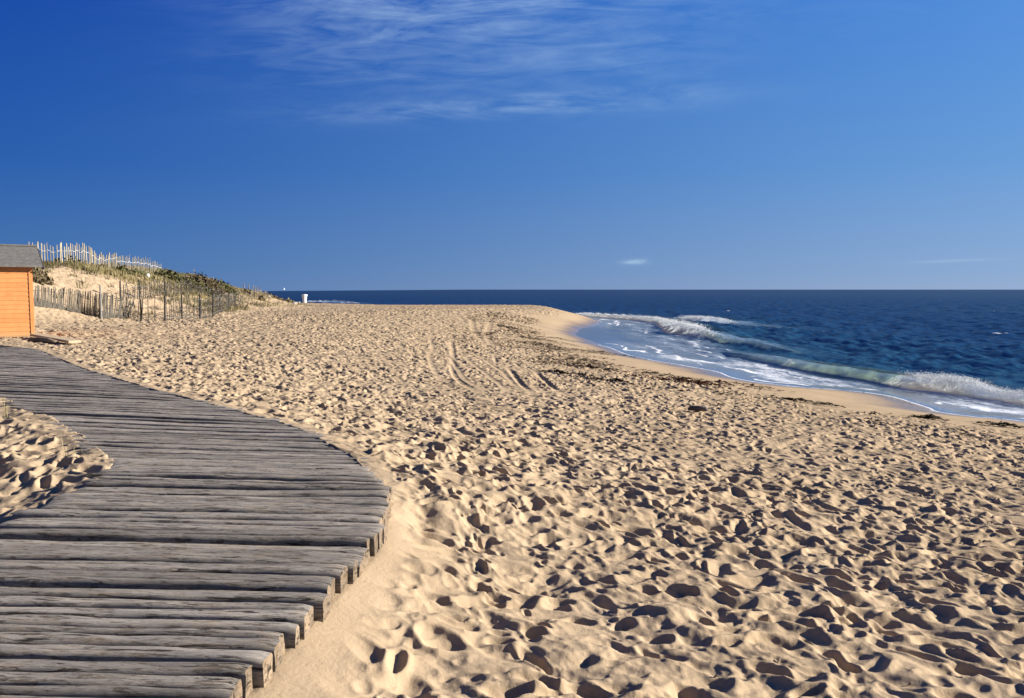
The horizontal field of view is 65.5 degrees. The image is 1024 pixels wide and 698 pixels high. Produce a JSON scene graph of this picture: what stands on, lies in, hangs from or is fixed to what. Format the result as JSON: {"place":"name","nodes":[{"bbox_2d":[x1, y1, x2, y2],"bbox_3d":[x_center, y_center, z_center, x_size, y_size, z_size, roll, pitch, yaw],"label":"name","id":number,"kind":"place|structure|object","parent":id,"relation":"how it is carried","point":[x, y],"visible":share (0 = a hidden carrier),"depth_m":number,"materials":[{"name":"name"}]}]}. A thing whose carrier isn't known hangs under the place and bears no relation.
{"place":"outdoors","nodes":[
{"label":"outdoors","id":0,"kind":"place"},
{"bbox_2d":[60,434,75,456],"bbox_3d":[-4.178,0.917,7.522,0.129,0.285,0.164,3,5,39],"label":"grass sprig","id":1,"kind":"object","parent":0,"point":[67,446],"depth_m":7.51,"materials":[{"name":"plant"}]},
{"bbox_2d":[0,265,1023,697],"bbox_3d":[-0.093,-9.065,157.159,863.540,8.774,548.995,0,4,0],"label":"beach","id":2,"kind":"structure","parent":0,"point":[558,535],"depth_m":7.05,"materials":[{"name":"beige sand"}]},
{"bbox_2d":[4,394,8,416],"bbox_3d":[-6.291,0.739,9.951,0.077,0.361,0.186,-1,5,-19],"label":"grass sprig","id":3,"kind":"object","parent":2,"relation":"on","point":[5,406],"depth_m":9.88,"materials":[{"name":"plant"}]},
{"bbox_2d":[0,336,31,338],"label":"timber step","id":4,"kind":"object","parent":2,"relation":"on","point":[17,337],"visible":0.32,"depth_m":25.66,"materials":[{"name":"brown wood"}]},
{"bbox_2d":[0,244,44,336],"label":"beach hut","id":5,"kind":"object","parent":2,"relation":"on","point":[18,262],"visible":0.94,"depth_m":25.88,"materials":[{"name":"orange wood"}]},
{"bbox_2d":[27,337,57,343],"bbox_3d":[-13.857,-0.252,23.576,1.122,0.200,0.205,2,5,20],"label":"short log","id":6,"kind":"object","parent":2,"relation":"on","point":[43,339],"visible":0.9,"depth_m":23.50,"materials":[{"name":"wood"}]},
{"bbox_2d":[32,267,57,285],"bbox_3d":[-23.861,-3.669,39.758,1.556,1.345,2.363,0,4,0],"label":"dune shrub","id":7,"kind":"object","parent":2,"relation":"on","point":[40,278],"visible":0.6,"depth_m":39.73,"materials":[{"name":"green plant"}]},
{"bbox_2d":[30,333,80,342],"bbox_3d":[-13.957,-0.336,24.305,3.509,0.138,0.340,4,6,43],"label":"loose board","id":8,"kind":"object","parent":2,"relation":"on","point":[64,339],"visible":0.93,"depth_m":23.80,"materials":[{"name":"beige wood"}]},
{"bbox_2d":[50,255,89,263],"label":"dune shrub","id":9,"kind":"object","parent":2,"relation":"on","point":[78,260],"visible":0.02,"depth_m":48.41,"materials":[{"name":"green plant"}]},
{"bbox_2d":[29,242,116,268],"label":"stake fence","id":10,"kind":"object","parent":2,"relation":"on","point":[112,258],"visible":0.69,"depth_m":49.36,"materials":[{"name":"wood"}]},
{"bbox_2d":[33,285,132,318],"bbox_3d":[-19.725,-2.165,37.233,1.035,1.631,5.151,3,5,31],"label":"paling fence","id":11,"kind":"object","parent":2,"relation":"on","point":[46,299],"visible":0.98,"depth_m":37.12,"materials":[{"name":"wood"}]},
{"bbox_2d":[99,285,101,318],"bbox_3d":[-19.204,-2.043,37.194,0.094,1.851,0.092,2,5,22],"label":"fence post","id":12,"kind":"object","parent":2,"relation":"on","point":[100,298],"visible":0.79,"depth_m":37.15,"materials":[{"name":"grey wood"}]},
{"bbox_2d":[104,262,135,275],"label":"dune shrub","id":13,"kind":"object","parent":2,"relation":"on","point":[128,271],"visible":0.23,"depth_m":53.77,"materials":[{"name":"green plant"}]},
{"bbox_2d":[118,255,158,273],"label":"stake fence","id":14,"kind":"object","parent":2,"relation":"on","point":[136,262],"visible":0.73,"depth_m":57.78,"materials":[{"name":"wood"}]},
{"bbox_2d":[131,268,154,280],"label":"dune shrub","id":15,"kind":"object","parent":2,"relation":"on","point":[135,269],"visible":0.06,"depth_m":56.61,"materials":[{"name":"green plant"}]},
{"bbox_2d":[119,276,223,301],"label":"paling fence","id":16,"kind":"object","parent":2,"relation":"on","point":[164,288],"visible":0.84,"depth_m":48.77,"materials":[{"name":"wood"}]},
{"bbox_2d":[153,268,190,289],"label":"dune shrub","id":17,"kind":"object","parent":2,"relation":"on","point":[170,274],"visible":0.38,"depth_m":61.24,"materials":[{"name":"green plant"}]},
{"bbox_2d":[33,259,324,319],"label":"dune grass","id":18,"kind":"structure","parent":2,"relation":"on","point":[109,272],"depth_m":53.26,"materials":[{"name":"plant"}]},
{"bbox_2d":[126,290,240,320],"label":"paling fence","id":19,"kind":"object","parent":2,"relation":"on","point":[215,305],"visible":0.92,"depth_m":42.77,"materials":[{"name":"wood"}]},
{"bbox_2d":[0,347,391,697],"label":"boardwalk","id":20,"kind":"structure","parent":2,"relation":"on","point":[181,547],"depth_m":4.91,"materials":[{"name":"grey wood"}]},
{"bbox_2d":[177,273,216,296],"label":"dune shrub","id":21,"kind":"object","parent":2,"relation":"on","point":[196,282],"visible":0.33,"depth_m":63.87,"materials":[{"name":"green plant"}]},
{"bbox_2d":[187,270,226,297],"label":"dune shrub","id":22,"kind":"object","parent":2,"relation":"on","point":[210,283],"visible":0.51,"depth_m":65.68,"materials":[{"name":"green plant"}]},
{"bbox_2d":[213,279,240,295],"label":"dune shrub","id":23,"kind":"object","parent":2,"relation":"on","point":[225,285],"visible":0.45,"depth_m":69.52,"materials":[{"name":"green plant"}]},
{"bbox_2d":[238,288,264,301],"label":"dune shrub","id":24,"kind":"object","parent":2,"relation":"on","point":[247,291],"visible":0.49,"depth_m":77.15,"materials":[{"name":"plant"}]},
{"bbox_2d":[241,289,266,303],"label":"paling fence","id":25,"kind":"object","parent":2,"relation":"on","point":[252,295],"visible":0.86,"depth_m":71.61,"materials":[{"name":"wood"}]},
{"bbox_2d":[264,292,287,301],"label":"dune shrub","id":26,"kind":"object","parent":2,"relation":"on","point":[273,296],"visible":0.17,"depth_m":87.02,"materials":[{"name":"plant"}]},
{"bbox_2d":[301,294,306,302],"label":"litter bin","id":27,"kind":"object","parent":2,"relation":"on","point":[304,298],"visible":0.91,"depth_m":184.70,"materials":[{"name":"white plastic"}]},
{"bbox_2d":[499,333,588,347],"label":"seaweed heap","id":28,"kind":"object","parent":2,"relation":"on","point":[543,340],"visible":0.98,"depth_m":46.06,"materials":[{"name":"brown plant"}]},
{"bbox_2d":[534,368,592,376],"bbox_3d":[1.392,0.678,23.171,1.957,0.261,0.823,3,5,38],"label":"seaweed heap","id":29,"kind":"object","parent":2,"relation":"on","point":[563,372],"visible":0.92,"depth_m":23.09,"materials":[{"name":"brown plant"}]},
{"bbox_2d":[524,342,615,355],"bbox_3d":[2.867,0.005,40.224,5.475,0.487,1.143,3,5,34],"label":"seaweed heap","id":30,"kind":"object","parent":2,"relation":"on","point":[574,349],"visible":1,"depth_m":39.76,"materials":[{"name":"brown plant"}]},
{"bbox_2d":[560,364,638,373],"bbox_3d":[2.954,0.666,27.461,3.093,0.263,0.763,3,5,34],"label":"seaweed heap","id":31,"kind":"object","parent":2,"relation":"on","point":[591,366],"visible":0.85,"depth_m":27.50,"materials":[{"name":"brown plant"}]},
{"bbox_2d":[573,375,639,384],"bbox_3d":[2.933,0.885,21.793,2.641,0.248,0.572,2,5,30],"label":"seaweed heap","id":32,"kind":"object","parent":2,"relation":"on","point":[612,380],"visible":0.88,"depth_m":21.81,"materials":[{"name":"brown plant"}]},
{"bbox_2d":[575,348,637,357],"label":"seaweed heap","id":33,"kind":"object","parent":2,"relation":"on","point":[614,353],"visible":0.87,"depth_m":40.93,"materials":[{"name":"brown plant"}]},
{"bbox_2d":[623,374,759,391],"bbox_3d":[5.181,0.993,23.793,4.314,0.393,1.026,1,4,16],"label":"seaweed heap","id":34,"kind":"object","parent":2,"relation":"on","point":[683,379],"visible":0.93,"depth_m":23.77,"materials":[{"name":"brown plant"}]},
{"bbox_2d":[688,403,707,411],"bbox_3d":[3.645,1.151,15.625,0.398,0.142,0.102,1,4,15],"label":"driftwood","id":35,"kind":"object","parent":2,"relation":"on","point":[697,408],"visible":1,"depth_m":15.59,"materials":[{"name":"wood"}]},
{"bbox_2d":[449,311,1023,448],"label":"seaweed litter","id":36,"kind":"object","parent":2,"relation":"on","point":[656,372],"visible":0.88,"depth_m":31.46,"materials":[{"name":"brown plant"}]},
{"bbox_2d":[691,379,791,391],"bbox_3d":[6.976,1.109,24.372,3.247,0.298,0.570,2,5,22],"label":"seaweed heap","id":37,"kind":"object","parent":2,"relation":"on","point":[719,380],"visible":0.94,"depth_m":24.35,"materials":[{"name":"brown plant"}]},
{"bbox_2d":[766,396,816,402],"bbox_3d":[7.488,1.353,21.199,1.590,0.156,0.426,2,5,25],"label":"seaweed heap","id":38,"kind":"object","parent":2,"relation":"on","point":[795,399],"visible":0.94,"depth_m":21.14,"materials":[{"name":"brown plant"}]},
{"bbox_2d":[802,401,845,407],"bbox_3d":[8.054,1.419,20.617,1.090,0.140,0.402,1,4,14],"label":"seaweed heap","id":39,"kind":"object","parent":2,"relation":"on","point":[822,403],"visible":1,"depth_m":20.57,"materials":[{"name":"brown plant"}]},
{"bbox_2d":[908,414,948,420],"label":"seaweed heap","id":40,"kind":"object","parent":2,"relation":"on","point":[927,416],"visible":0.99,"depth_m":18.46,"materials":[{"name":"brown plant"}]},
{"bbox_2d":[973,421,1023,427],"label":"seaweed heap","id":41,"kind":"object","parent":2,"relation":"on","point":[1004,424],"visible":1,"depth_m":18.12,"materials":[{"name":"brown plant"}]},
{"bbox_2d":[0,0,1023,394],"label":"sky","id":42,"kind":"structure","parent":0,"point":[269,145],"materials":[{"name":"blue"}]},
{"bbox_2d":[258,290,1023,420],"bbox_3d":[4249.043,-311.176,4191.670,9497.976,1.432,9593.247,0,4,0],"label":"sea","id":43,"kind":"structure","parent":0,"point":[863,341],"depth_m":64.80,"materials":[{"name":"liquid"}]},
{"bbox_2d":[576,312,1023,402],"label":"sea spray","id":44,"kind":"object","parent":43,"relation":"on","point":[987,388],"visible":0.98,"depth_m":28.10,"materials":[{"name":"white liquid"}]},
{"bbox_2d":[446,482,912,684],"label":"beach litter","id":45,"kind":"object","parent":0,"point":[716,675],"visible":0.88,"depth_m":4.13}
]}

